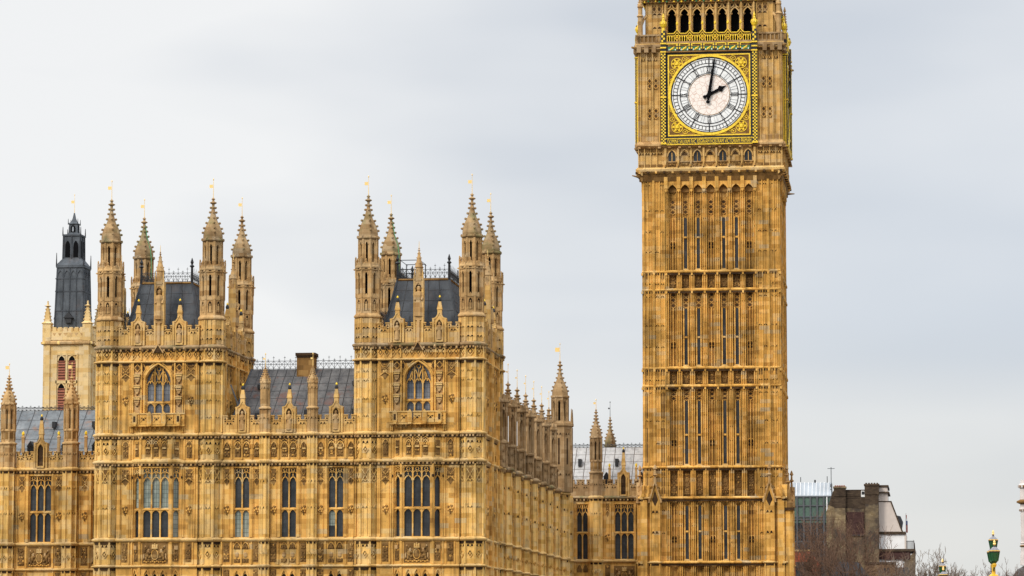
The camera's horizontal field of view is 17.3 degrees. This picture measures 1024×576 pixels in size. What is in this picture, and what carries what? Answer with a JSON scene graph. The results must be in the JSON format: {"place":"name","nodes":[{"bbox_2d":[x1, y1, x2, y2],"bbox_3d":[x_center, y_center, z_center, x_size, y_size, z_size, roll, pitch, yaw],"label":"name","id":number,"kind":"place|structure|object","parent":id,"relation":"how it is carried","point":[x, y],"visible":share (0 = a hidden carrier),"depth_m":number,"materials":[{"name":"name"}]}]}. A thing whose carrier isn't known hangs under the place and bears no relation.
{"place":"outdoors","nodes":[
{"label":"outdoors","id":0,"kind":"place"},
{"bbox_2d":[0,363,94,575],"bbox_3d":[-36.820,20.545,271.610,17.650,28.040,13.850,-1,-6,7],"label":"palace wing","id":1,"kind":"structure","parent":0,"point":[47,459],"depth_m":265.82,"materials":[{"name":"beige stone"}]},
{"bbox_2d":[29,476,51,541],"bbox_3d":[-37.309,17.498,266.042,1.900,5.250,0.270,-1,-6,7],"label":"window","id":2,"kind":"structure","parent":1,"relation":"in","point":[40,487],"depth_m":266.05,"materials":[{"name":"glass"}]},
{"bbox_2d":[91,476,93,541],"bbox_3d":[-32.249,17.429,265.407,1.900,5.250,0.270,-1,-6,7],"label":"window","id":3,"kind":"structure","parent":1,"relation":"in","point":[92,476],"depth_m":265.47,"materials":[{"name":"stone"}]},
{"bbox_2d":[91,178,255,575],"bbox_3d":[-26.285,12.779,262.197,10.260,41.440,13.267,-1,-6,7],"label":"pavilion tower","id":4,"kind":"structure","parent":0,"point":[173,360],"depth_m":256.66,"materials":[{"name":"stone"}]},
{"bbox_2d":[131,438,182,575],"bbox_3d":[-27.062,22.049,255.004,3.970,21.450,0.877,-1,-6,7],"label":"bay window","id":5,"kind":"structure","parent":4,"relation":"in","point":[156,506],"depth_m":255.61,"materials":[{"name":"stone"}]},
{"bbox_2d":[146,366,170,420],"bbox_3d":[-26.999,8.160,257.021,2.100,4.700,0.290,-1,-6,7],"label":"arched window","id":6,"kind":"structure","parent":4,"relation":"in","point":[158,391],"depth_m":257.05,"materials":[{"name":"glass"}]},
{"bbox_2d":[221,353,355,575],"bbox_3d":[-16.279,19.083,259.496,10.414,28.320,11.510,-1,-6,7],"label":"palace range","id":7,"kind":"structure","parent":0,"point":[288,480],"depth_m":254.86,"materials":[{"name":"stone"}]},
{"bbox_2d":[234,468,249,536],"bbox_3d":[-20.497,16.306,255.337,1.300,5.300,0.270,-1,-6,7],"label":"window","id":8,"kind":"structure","parent":7,"relation":"in","point":[241,476],"depth_m":255.36,"materials":[{"name":"glass"}]},
{"bbox_2d":[281,468,296,536],"bbox_3d":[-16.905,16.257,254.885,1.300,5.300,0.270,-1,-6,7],"label":"window","id":9,"kind":"structure","parent":7,"relation":"in","point":[288,475],"depth_m":254.93,"materials":[{"name":"glass"}]},
{"bbox_2d":[328,467,343,536],"bbox_3d":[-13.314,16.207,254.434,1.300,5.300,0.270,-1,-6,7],"label":"window","id":10,"kind":"structure","parent":7,"relation":"in","point":[335,474],"depth_m":254.49,"materials":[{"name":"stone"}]},
{"bbox_2d":[0,0,1023,575],"label":"sky","id":11,"kind":"structure","parent":0,"point":[905,210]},
{"bbox_2d":[495,348,574,575],"bbox_3d":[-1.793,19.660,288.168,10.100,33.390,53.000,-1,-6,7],"label":"palace wing","id":12,"kind":"structure","parent":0,"point":[536,456],"depth_m":286.49,"materials":[{"name":"beige stone"}]},
{"bbox_2d":[570,402,642,575],"bbox_3d":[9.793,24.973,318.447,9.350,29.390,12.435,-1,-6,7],"label":"palace range","id":13,"kind":"structure","parent":0,"point":[605,479],"depth_m":313.55,"materials":[{"name":"stone"}]},
{"bbox_2d":[576,504,588,558],"bbox_3d":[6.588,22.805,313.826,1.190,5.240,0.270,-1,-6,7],"label":"window","id":14,"kind":"structure","parent":13,"relation":"in","point":[581,509],"depth_m":313.87,"materials":[{"name":"glass"}]},
{"bbox_2d":[614,504,633,558],"bbox_3d":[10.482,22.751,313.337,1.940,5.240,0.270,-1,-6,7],"label":"window","id":15,"kind":"structure","parent":13,"relation":"in","point":[623,513],"depth_m":313.41,"materials":[{"name":"glass"}]},
{"bbox_2d":[790,468,834,575],"bbox_3d":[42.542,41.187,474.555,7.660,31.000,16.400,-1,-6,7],"label":"glass building","id":16,"kind":"structure","parent":0,"point":[812,498],"depth_m":467.90,"materials":[{"name":"teal metal"}]},
{"bbox_2d":[795,550,865,575],"bbox_3d":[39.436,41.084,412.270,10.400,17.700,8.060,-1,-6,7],"label":"red brick house","id":17,"kind":"structure","parent":0,"point":[798,573],"depth_m":409.45,"materials":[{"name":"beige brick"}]},
{"bbox_2d":[796,562,808,575],"bbox_3d":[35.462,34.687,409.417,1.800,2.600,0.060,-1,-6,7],"label":"window","id":18,"kind":"structure","parent":17,"relation":"in","point":[798,573],"depth_m":409.47,"materials":[{"name":"glass"}]},
{"bbox_2d":[865,562,908,575],"bbox_3d":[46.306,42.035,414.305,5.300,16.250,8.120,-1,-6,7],"label":"brown building","id":19,"kind":"structure","parent":0,"point":[877,563],"depth_m":411.32,"materials":[{"name":"brick"}]},
{"bbox_2d":[879,485,915,574],"bbox_3d":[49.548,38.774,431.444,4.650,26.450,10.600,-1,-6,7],"label":"white building","id":20,"kind":"structure","parent":0,"point":[890,519],"depth_m":427.46,"materials":[{"name":"paint"}]},
{"bbox_2d":[905,513,907,532],"bbox_3d":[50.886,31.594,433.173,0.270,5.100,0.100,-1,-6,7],"label":"flag","id":21,"kind":"object","parent":20,"relation":"on","point":[906,523],"visible":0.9,"depth_m":433.27,"materials":[{"name":"white fabric"}]},
{"bbox_2d":[938,559,947,575],"bbox_3d":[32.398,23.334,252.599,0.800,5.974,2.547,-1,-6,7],"label":"street lamp","id":22,"kind":"object","parent":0,"point":[942,567],"visible":1,"depth_m":252.62,"materials":[{"name":"metal"}]},
{"bbox_2d":[987,530,999,575],"bbox_3d":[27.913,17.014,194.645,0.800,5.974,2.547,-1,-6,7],"label":"street lamp","id":23,"kind":"object","parent":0,"point":[993,552],"visible":1,"depth_m":194.20,"materials":[{"name":"green metal"}]},
{"label":"ground","id":24,"kind":"structure","parent":0,"visible":0},
{"bbox_2d":[352,174,505,575],"bbox_3d":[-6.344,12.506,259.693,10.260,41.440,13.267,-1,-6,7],"label":"pavilion tower","id":25,"kind":"structure","parent":24,"relation":"on","point":[428,360],"depth_m":254.22,"materials":[{"name":"stone"}]},
{"bbox_2d":[392,435,443,575],"bbox_3d":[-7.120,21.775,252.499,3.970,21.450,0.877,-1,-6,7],"label":"bay window","id":26,"kind":"structure","parent":25,"relation":"in","point":[417,490],"depth_m":253.13,"materials":[{"name":"stone"}]},
{"bbox_2d":[406,363,430,418],"bbox_3d":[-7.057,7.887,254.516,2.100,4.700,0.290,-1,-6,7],"label":"arched window","id":27,"kind":"structure","parent":25,"relation":"in","point":[418,384],"depth_m":254.55,"materials":[{"name":"glass"}]},
{"bbox_2d":[631,0,795,575],"bbox_3d":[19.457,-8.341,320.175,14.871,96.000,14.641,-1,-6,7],"label":"clock tower","id":28,"kind":"structure","parent":24,"relation":"on","point":[715,494],"depth_m":313.14,"materials":[{"name":"brown stone"}]},
{"bbox_2d":[668,151,675,161],"bbox_3d":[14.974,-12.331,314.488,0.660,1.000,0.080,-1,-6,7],"label":"small window","id":29,"kind":"structure","parent":28,"relation":"in","point":[671,157],"depth_m":314.48,"materials":[{"name":"black glass"}]},
{"bbox_2d":[684,218,686,268],"bbox_3d":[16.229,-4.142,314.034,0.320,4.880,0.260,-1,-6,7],"label":"lancet window","id":30,"kind":"structure","parent":28,"relation":"in","point":[685,219],"depth_m":313.95,"materials":[{"name":"black glass"}]},
{"bbox_2d":[684,309,687,364],"bbox_3d":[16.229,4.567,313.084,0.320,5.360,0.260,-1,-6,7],"label":"lancet window","id":31,"kind":"structure","parent":28,"relation":"in","point":[685,311],"depth_m":313.03,"materials":[{"name":"black glass"}]},
{"bbox_2d":[685,401,687,463],"bbox_3d":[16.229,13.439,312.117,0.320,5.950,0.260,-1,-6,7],"label":"lancet window","id":32,"kind":"structure","parent":28,"relation":"in","point":[686,402],"depth_m":312.04,"materials":[{"name":"black glass"}]},
{"bbox_2d":[685,506,688,558],"bbox_3d":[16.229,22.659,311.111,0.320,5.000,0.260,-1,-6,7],"label":"lancet window","id":33,"kind":"structure","parent":28,"relation":"in","point":[686,508],"depth_m":311.05,"materials":[{"name":"black glass"}]},
{"bbox_2d":[694,151,700,160],"bbox_3d":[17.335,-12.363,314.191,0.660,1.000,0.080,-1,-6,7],"label":"small window","id":34,"kind":"structure","parent":28,"relation":"in","point":[697,156],"depth_m":314.18,"materials":[{"name":"black glass"}]},
{"bbox_2d":[697,218,699,267],"bbox_3d":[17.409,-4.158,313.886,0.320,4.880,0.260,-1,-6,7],"label":"lancet window","id":35,"kind":"structure","parent":28,"relation":"in","point":[698,220],"depth_m":313.79,"materials":[{"name":"black glass"}]},
{"bbox_2d":[697,308,700,364],"bbox_3d":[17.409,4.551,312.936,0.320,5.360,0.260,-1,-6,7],"label":"lancet window","id":36,"kind":"structure","parent":28,"relation":"in","point":[698,310],"depth_m":312.80,"materials":[{"name":"black glass"}]},
{"bbox_2d":[698,401,700,463],"bbox_3d":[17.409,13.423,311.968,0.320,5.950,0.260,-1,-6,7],"label":"lancet window","id":37,"kind":"structure","parent":28,"relation":"in","point":[699,402],"depth_m":311.89,"materials":[{"name":"black glass"}]},
{"bbox_2d":[698,506,701,558],"bbox_3d":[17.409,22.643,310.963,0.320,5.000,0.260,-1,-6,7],"label":"lancet window","id":38,"kind":"structure","parent":28,"relation":"in","point":[699,508],"depth_m":310.90,"materials":[{"name":"black glass"}]},
{"bbox_2d":[719,150,725,160],"bbox_3d":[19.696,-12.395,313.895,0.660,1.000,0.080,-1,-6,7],"label":"small window","id":39,"kind":"structure","parent":28,"relation":"in","point":[722,156],"depth_m":313.87,"materials":[{"name":"black glass"}]},
{"bbox_2d":[722,217,725,267],"bbox_3d":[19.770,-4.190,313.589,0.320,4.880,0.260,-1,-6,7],"label":"lancet window","id":40,"kind":"structure","parent":28,"relation":"in","point":[723,219],"depth_m":313.49,"materials":[{"name":"black glass"}]},
{"bbox_2d":[723,308,725,363],"bbox_3d":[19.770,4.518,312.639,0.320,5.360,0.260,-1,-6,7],"label":"lancet window","id":41,"kind":"structure","parent":28,"relation":"in","point":[724,310],"depth_m":312.57,"materials":[{"name":"black glass"}]},
{"bbox_2d":[723,401,726,463],"bbox_3d":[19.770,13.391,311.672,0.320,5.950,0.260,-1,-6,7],"label":"lancet window","id":42,"kind":"structure","parent":28,"relation":"in","point":[724,403],"depth_m":311.66,"materials":[{"name":"black glass"}]},
{"bbox_2d":[724,506,727,558],"bbox_3d":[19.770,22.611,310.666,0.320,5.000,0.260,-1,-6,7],"label":"lancet window","id":43,"kind":"structure","parent":28,"relation":"in","point":[725,507],"depth_m":310.59,"materials":[{"name":"black glass"}]},
{"bbox_2d":[735,217,737,267],"bbox_3d":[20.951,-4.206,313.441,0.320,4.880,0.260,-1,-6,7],"label":"lancet window","id":44,"kind":"structure","parent":28,"relation":"in","point":[736,219],"depth_m":313.34,"materials":[{"name":"black glass"}]},
{"bbox_2d":[735,308,738,363],"bbox_3d":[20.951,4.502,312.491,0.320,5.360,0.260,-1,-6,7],"label":"lancet window","id":45,"kind":"structure","parent":28,"relation":"in","point":[736,310],"depth_m":312.42,"materials":[{"name":"black glass"}]},
{"bbox_2d":[736,400,739,463],"bbox_3d":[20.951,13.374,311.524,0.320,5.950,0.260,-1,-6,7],"label":"lancet window","id":46,"kind":"structure","parent":28,"relation":"in","point":[737,402],"depth_m":311.43,"materials":[{"name":"black glass"}]},
{"bbox_2d":[737,505,739,558],"bbox_3d":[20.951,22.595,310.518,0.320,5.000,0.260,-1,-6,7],"label":"lancet window","id":47,"kind":"structure","parent":28,"relation":"in","point":[738,507],"depth_m":310.44,"materials":[{"name":"black glass"}]},
{"bbox_2d":[745,150,751,159],"bbox_3d":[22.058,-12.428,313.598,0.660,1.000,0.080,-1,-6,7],"label":"small window","id":48,"kind":"structure","parent":28,"relation":"in","point":[748,155],"depth_m":313.56,"materials":[{"name":"black glass"}]},
{"bbox_2d":[795,513,844,575],"bbox_3d":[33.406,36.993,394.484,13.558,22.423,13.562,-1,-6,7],"label":"bare tree","id":49,"kind":"object","parent":24,"relation":"on","point":[805,566],"visible":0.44,"depth_m":394.54,"materials":[{"name":"brown plant"}]},
{"bbox_2d":[826,483,879,575],"bbox_3d":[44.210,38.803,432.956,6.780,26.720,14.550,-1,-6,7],"label":"brick building","id":50,"kind":"structure","parent":24,"relation":"on","point":[860,505],"depth_m":427.03,"materials":[{"name":"brown brick"}]},
{"bbox_2d":[795,504,911,575],"bbox_3d":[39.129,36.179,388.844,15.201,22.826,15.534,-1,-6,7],"label":"bare tree","id":51,"kind":"object","parent":24,"relation":"on","point":[851,561],"visible":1,"depth_m":388.99,"materials":[{"name":"brown plant"}]},
{"bbox_2d":[865,555,911,575],"bbox_3d":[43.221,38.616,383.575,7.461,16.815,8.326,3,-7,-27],"label":"bare tree","id":52,"kind":"object","parent":24,"relation":"on","point":[888,567],"visible":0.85,"depth_m":384.23,"materials":[{"name":"brown plant"}]},
{"bbox_2d":[867,545,960,575],"bbox_3d":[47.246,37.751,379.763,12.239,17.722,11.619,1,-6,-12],"label":"bare tree","id":53,"kind":"object","parent":24,"relation":"on","point":[924,572],"visible":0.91,"depth_m":378.47,"materials":[{"name":"brown plant"}]},
{"bbox_2d":[935,565,978,575],"bbox_3d":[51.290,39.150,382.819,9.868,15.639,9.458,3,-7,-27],"label":"bare tree","id":54,"kind":"object","parent":24,"relation":"on","point":[962,572],"visible":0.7,"depth_m":382.37,"materials":[{"name":"brown plant"}]},
{"bbox_2d":[971,563,991,575],"bbox_3d":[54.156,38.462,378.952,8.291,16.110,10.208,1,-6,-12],"label":"bare tree","id":55,"kind":"object","parent":24,"relation":"on","point":[985,570],"visible":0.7,"depth_m":380.54,"materials":[{"name":"brown plant"}]},
{"bbox_2d":[985,559,1023,575],"bbox_3d":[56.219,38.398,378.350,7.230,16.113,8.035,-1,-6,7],"label":"bare tree","id":56,"kind":"object","parent":24,"relation":"on","point":[1008,570],"visible":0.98,"depth_m":379.12,"materials":[{"name":"brown plant"}]},
{"bbox_2d":[1013,480,1023,575],"bbox_3d":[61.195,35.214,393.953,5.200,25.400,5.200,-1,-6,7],"label":"stucco turret","id":57,"kind":"object","parent":24,"relation":"on","point":[1021,500],"visible":0.98,"depth_m":394.55,"materials":[{"name":"paint"}]},
{"label":"lawn","id":58,"kind":"structure","parent":0,"visible":0},
{"bbox_2d":[41,194,97,409],"bbox_3d":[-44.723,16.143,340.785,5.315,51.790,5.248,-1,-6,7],"label":"ventilation tower","id":59,"kind":"structure","parent":58,"relation":"on","point":[69,337],"depth_m":339.90,"materials":[{"name":"yellow stone"}]},
{"bbox_2d":[57,383,64,409],"bbox_3d":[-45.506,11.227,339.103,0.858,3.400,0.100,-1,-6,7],"label":"louvre window","id":60,"kind":"structure","parent":59,"relation":"in","point":[61,387],"depth_m":339.13,"materials":[{"name":"red wood"}]},
{"bbox_2d":[57,355,65,379],"bbox_3d":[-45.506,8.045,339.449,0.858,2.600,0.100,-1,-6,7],"label":"louvre window","id":61,"kind":"structure","parent":59,"relation":"in","point":[61,360],"depth_m":339.46,"materials":[{"name":"red wood"}]},
{"bbox_2d":[68,355,75,379],"bbox_3d":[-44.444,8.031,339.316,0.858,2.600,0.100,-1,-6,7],"label":"louvre window","id":62,"kind":"structure","parent":59,"relation":"in","point":[71,359],"depth_m":339.29,"materials":[{"name":"red wood"}]}
]}

